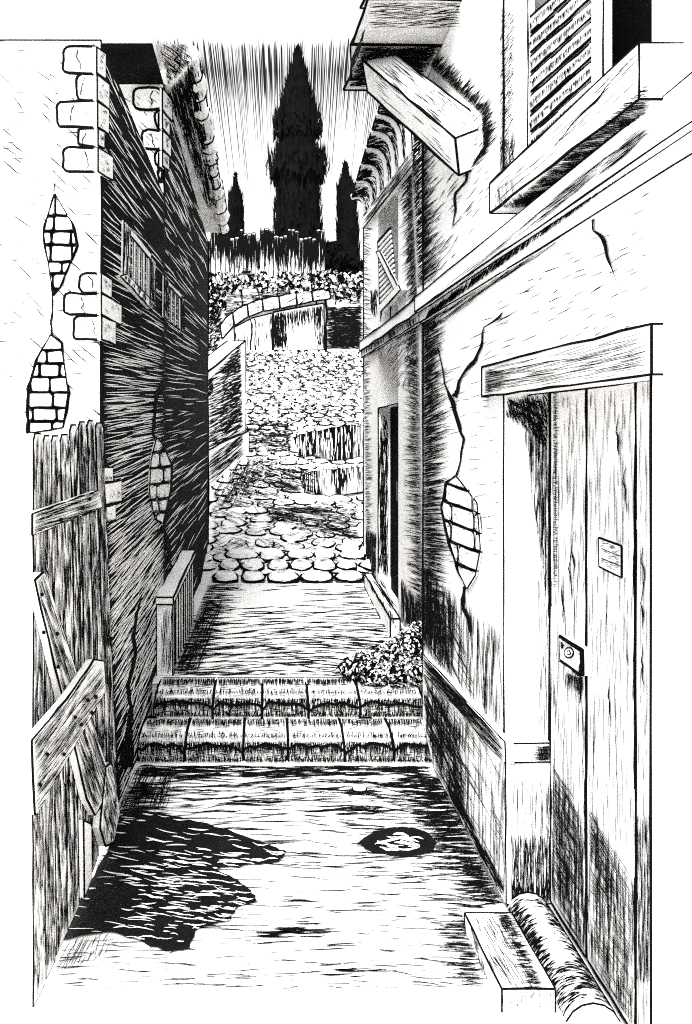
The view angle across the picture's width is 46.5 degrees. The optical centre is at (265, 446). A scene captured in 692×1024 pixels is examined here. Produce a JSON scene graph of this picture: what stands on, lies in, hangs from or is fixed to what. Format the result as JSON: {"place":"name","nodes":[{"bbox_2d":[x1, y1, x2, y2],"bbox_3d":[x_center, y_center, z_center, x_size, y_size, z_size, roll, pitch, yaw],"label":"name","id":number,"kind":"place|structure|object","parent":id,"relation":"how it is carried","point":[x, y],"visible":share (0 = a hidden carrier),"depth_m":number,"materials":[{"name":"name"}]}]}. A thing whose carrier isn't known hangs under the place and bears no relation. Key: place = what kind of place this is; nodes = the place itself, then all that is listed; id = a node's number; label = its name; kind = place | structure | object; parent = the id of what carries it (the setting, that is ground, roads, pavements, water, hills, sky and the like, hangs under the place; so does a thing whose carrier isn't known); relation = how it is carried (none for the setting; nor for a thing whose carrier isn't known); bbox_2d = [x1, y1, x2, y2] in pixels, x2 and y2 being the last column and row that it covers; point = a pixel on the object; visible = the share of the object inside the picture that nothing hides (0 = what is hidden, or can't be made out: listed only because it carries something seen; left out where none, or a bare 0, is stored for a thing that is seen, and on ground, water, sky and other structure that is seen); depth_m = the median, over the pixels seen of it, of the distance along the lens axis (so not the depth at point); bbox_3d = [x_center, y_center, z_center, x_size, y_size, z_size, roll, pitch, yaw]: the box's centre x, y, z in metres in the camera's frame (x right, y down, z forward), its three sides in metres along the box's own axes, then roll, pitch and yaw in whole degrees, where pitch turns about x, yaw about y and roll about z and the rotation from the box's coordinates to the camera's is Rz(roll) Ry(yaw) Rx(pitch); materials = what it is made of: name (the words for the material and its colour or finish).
{"place":"outdoors","nodes":[
{"label":"outdoors","id":0,"kind":"place"},
{"bbox_2d":[0,0,378,259],"label":"sky","id":1,"kind":"structure","parent":0,"point":[246,47],"materials":[{"name":"white"}]},
{"bbox_2d":[152,583,413,683],"bbox_3d":[0.290,1.453,6.700,2.020,0.006,3.600,0,0,0],"label":"landing","id":2,"kind":"object","parent":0,"point":[262,630],"visible":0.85,"depth_m":6.29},
{"bbox_2d":[155,550,195,675],"bbox_3d":[-0.644,1.162,5.856,0.135,0.606,1.600,0,0,0],"label":"slatted railing","id":3,"kind":"object","parent":2,"relation":"on","point":[174,608],"visible":0.98,"depth_m":5.34,"materials":[{"name":"white wood"}]},
{"bbox_2d":[334,620,422,688],"bbox_3d":[0.754,1.289,4.942,0.655,0.418,0.389,0,0,0],"label":"shrub","id":4,"kind":"object","parent":2,"relation":"on","point":[396,662],"visible":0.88,"depth_m":4.85,"materials":[{"name":"white plant"}]},
{"bbox_2d":[203,350,372,583],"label":"cobbled path","id":5,"kind":"structure","parent":0,"point":[315,563],"depth_m":12.21,"materials":[{"name":"stone"}]},
{"bbox_2d":[209,288,362,350],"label":"yard wall","id":6,"kind":"structure","parent":5,"relation":"on","point":[307,320],"depth_m":34.90,"materials":[{"name":"stone"}]},
{"bbox_2d":[233,312,272,350],"bbox_3d":[-0.552,-4.988,34.931,1.712,1.751,0.098,0,0,0],"label":"plank door","id":7,"kind":"structure","parent":6,"relation":"in","point":[257,331],"depth_m":34.90,"materials":[{"name":"wood"}]},
{"bbox_2d":[209,268,362,315],"bbox_3d":[0.783,-6.742,35.033,7.773,2.176,1.232,0,0,0],"label":"hedge","id":8,"kind":"object","parent":6,"relation":"on","point":[343,285],"visible":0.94,"depth_m":34.75,"materials":[{"name":"white plant"}]},
{"bbox_2d":[273,302,324,350],"bbox_3d":[1.449,-5.235,34.928,2.298,2.140,0.103,0,0,0],"label":"plank door","id":9,"kind":"structure","parent":6,"relation":"in","point":[299,328],"depth_m":34.89,"materials":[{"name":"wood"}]},
{"bbox_2d":[293,425,362,460],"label":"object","id":10,"kind":"object","parent":5,"relation":"on","point":[337,443],"visible":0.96,"depth_m":15.49,"materials":[{"name":"liquid"}]},
{"bbox_2d":[298,466,362,495],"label":"puddle","id":11,"kind":"object","parent":5,"relation":"on","point":[348,480],"visible":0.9,"depth_m":12.61,"materials":[{"name":"liquid"}]},
{"bbox_2d":[0,351,625,1023],"bbox_3d":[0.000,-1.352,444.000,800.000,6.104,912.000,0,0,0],"label":"ground","id":12,"kind":"structure","parent":0,"point":[334,923],"depth_m":2.86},
{"bbox_2d":[22,420,119,1006],"bbox_3d":[-0.651,0.781,2.864,0.097,1.773,1.574,0,0,0],"label":"plank fence","id":13,"kind":"object","parent":12,"relation":"on","point":[72,810],"visible":1,"depth_m":2.63,"materials":[{"name":"white wood"}]},
{"bbox_2d":[0,39,172,845],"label":"plaster house","id":14,"kind":"structure","parent":12,"relation":"on","point":[81,255],"depth_m":3.40,"materials":[{"name":"paint"}]},
{"bbox_2d":[115,220,155,309],"bbox_3d":[-0.682,-0.978,4.371,0.036,0.383,1.355,0,0,0],"label":"window","id":15,"kind":"structure","parent":14,"relation":"in","point":[143,259],"depth_m":4.29,"materials":[{"name":"white wood"}]},
{"bbox_2d":[0,30,230,594],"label":"tall house","id":16,"kind":"structure","parent":12,"relation":"on","point":[163,87],"depth_m":6.30,"materials":[{"name":"black paint"}]},
{"bbox_2d":[162,275,184,332],"bbox_3d":[-0.689,-1.065,6.093,0.022,0.391,1.502,0,0,0],"label":"window","id":17,"kind":"structure","parent":16,"relation":"in","point":[168,287],"depth_m":5.96,"materials":[{"name":"white wood"}]},
{"bbox_2d":[64,809,285,952],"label":"puddle","id":18,"kind":"object","parent":12,"relation":"on","point":[158,881],"visible":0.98,"depth_m":3.11,"materials":[{"name":"black liquid"}]},
{"bbox_2d":[208,340,249,486],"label":"garden wall","id":19,"kind":"structure","parent":12,"relation":"on","point":[229,440],"depth_m":13.62,"materials":[{"name":"white paint"}]},
{"bbox_2d":[227,171,244,237],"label":"cypress tree","id":20,"kind":"object","parent":12,"relation":"on","point":[235,207],"visible":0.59,"depth_m":41.63,"materials":[{"name":"black plant"}]},
{"bbox_2d":[207,227,325,288],"bbox_3d":[-0.004,-8.475,35.989,5.475,2.775,0.181,0,0,0],"label":"paling fence","id":21,"kind":"object","parent":12,"relation":"on","point":[269,252],"visible":0.77,"depth_m":35.90,"materials":[{"name":"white wood"}]},
{"bbox_2d":[136,716,431,762],"bbox_3d":[0.114,1.651,4.471,1.629,0.177,0.389,0,0,0],"label":"stone step","id":22,"kind":"object","parent":12,"relation":"on","point":[369,739],"visible":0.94,"depth_m":4.32,"materials":[{"name":"white stone"}]},
{"bbox_2d":[153,677,422,719],"bbox_3d":[0.142,1.531,4.826,1.599,0.177,0.420,0,0,0],"label":"stone step","id":23,"kind":"object","parent":22,"relation":"on","point":[183,700],"visible":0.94,"depth_m":4.65,"materials":[{"name":"white stone"}]},
{"bbox_2d":[264,43,330,237],"bbox_3d":[1.542,-11.925,39.005,3.270,15.443,3.323,0,0,0],"label":"cypress tree","id":24,"kind":"object","parent":12,"relation":"on","point":[298,161],"visible":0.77,"depth_m":38.07,"materials":[{"name":"black plant"}]},
{"bbox_2d":[325,240,362,273],"bbox_3d":[3.554,-7.003,37.500,2.601,5.400,1.292,0,0,0],"label":"round bush","id":25,"kind":"object","parent":12,"relation":"on","point":[338,258],"visible":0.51,"depth_m":37.09,"materials":[{"name":"black plant"}]},
{"bbox_2d":[334,159,362,259],"bbox_3d":[4.148,-9.287,40.000,1.450,10.166,1.369,0,0,0],"label":"cypress tree","id":26,"kind":"object","parent":12,"relation":"on","point":[347,229],"visible":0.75,"depth_m":39.56,"materials":[{"name":"black plant"}]},
{"bbox_2d":[347,784,381,795],"bbox_3d":[0.473,1.686,3.924,0.190,0.029,0.110,0,0,0],"label":"pebble","id":27,"kind":"object","parent":12,"relation":"on","point":[359,788],"visible":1,"depth_m":3.93,"materials":[{"name":"stone"}]},
{"bbox_2d":[350,104,421,636],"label":"tiled house","id":28,"kind":"structure","parent":12,"relation":"on","point":[390,345],"depth_m":7.16,"materials":[{"name":"white paint"}]},
{"bbox_2d":[379,407,397,584],"bbox_3d":[1.212,0.480,7.381,0.125,1.740,1.530,0,0,0],"label":"door","id":29,"kind":"structure","parent":28,"relation":"in","point":[393,411],"depth_m":8.12,"materials":[{"name":"black wood"}]},
{"bbox_2d":[376,227,406,322],"bbox_3d":[1.085,-1.588,7.111,0.061,0.992,1.994,0,0,2],"label":"window","id":30,"kind":"structure","parent":28,"relation":"in","point":[390,291],"depth_m":7.15,"materials":[{"name":"white wood"}]},
{"bbox_2d":[357,826,436,855],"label":"puddle","id":31,"kind":"object","parent":12,"relation":"on","point":[403,840],"visible":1,"depth_m":3.41,"materials":[{"name":"black liquid"}]},
{"bbox_2d":[464,912,555,1012],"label":"threshold slab","id":32,"kind":"structure","parent":12,"relation":"on","point":[518,978],"depth_m":2.52,"materials":[{"name":"stone"}]},
{"bbox_2d":[342,0,691,1023],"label":"timbered house","id":33,"kind":"structure","parent":12,"relation":"on","point":[552,302],"depth_m":2.64,"materials":[{"name":"white paint"}]},
{"bbox_2d":[489,0,683,213],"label":"window","id":34,"kind":"structure","parent":33,"relation":"in","point":[587,69],"depth_m":2.36,"materials":[{"name":"white wood"}]},
{"bbox_2d":[549,381,649,1023],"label":"door","id":35,"kind":"structure","parent":33,"relation":"in","point":[599,437],"depth_m":2.49,"materials":[{"name":"white wood"}]},
{"bbox_2d":[506,891,620,1021],"bbox_3d":[0.968,1.730,2.656,0.174,0.174,0.596,0,0,0],"label":"threshold log","id":36,"kind":"object","parent":12,"relation":"on","point":[580,996],"visible":0.73,"depth_m":2.56,"materials":[{"name":"white wood"}]}
]}

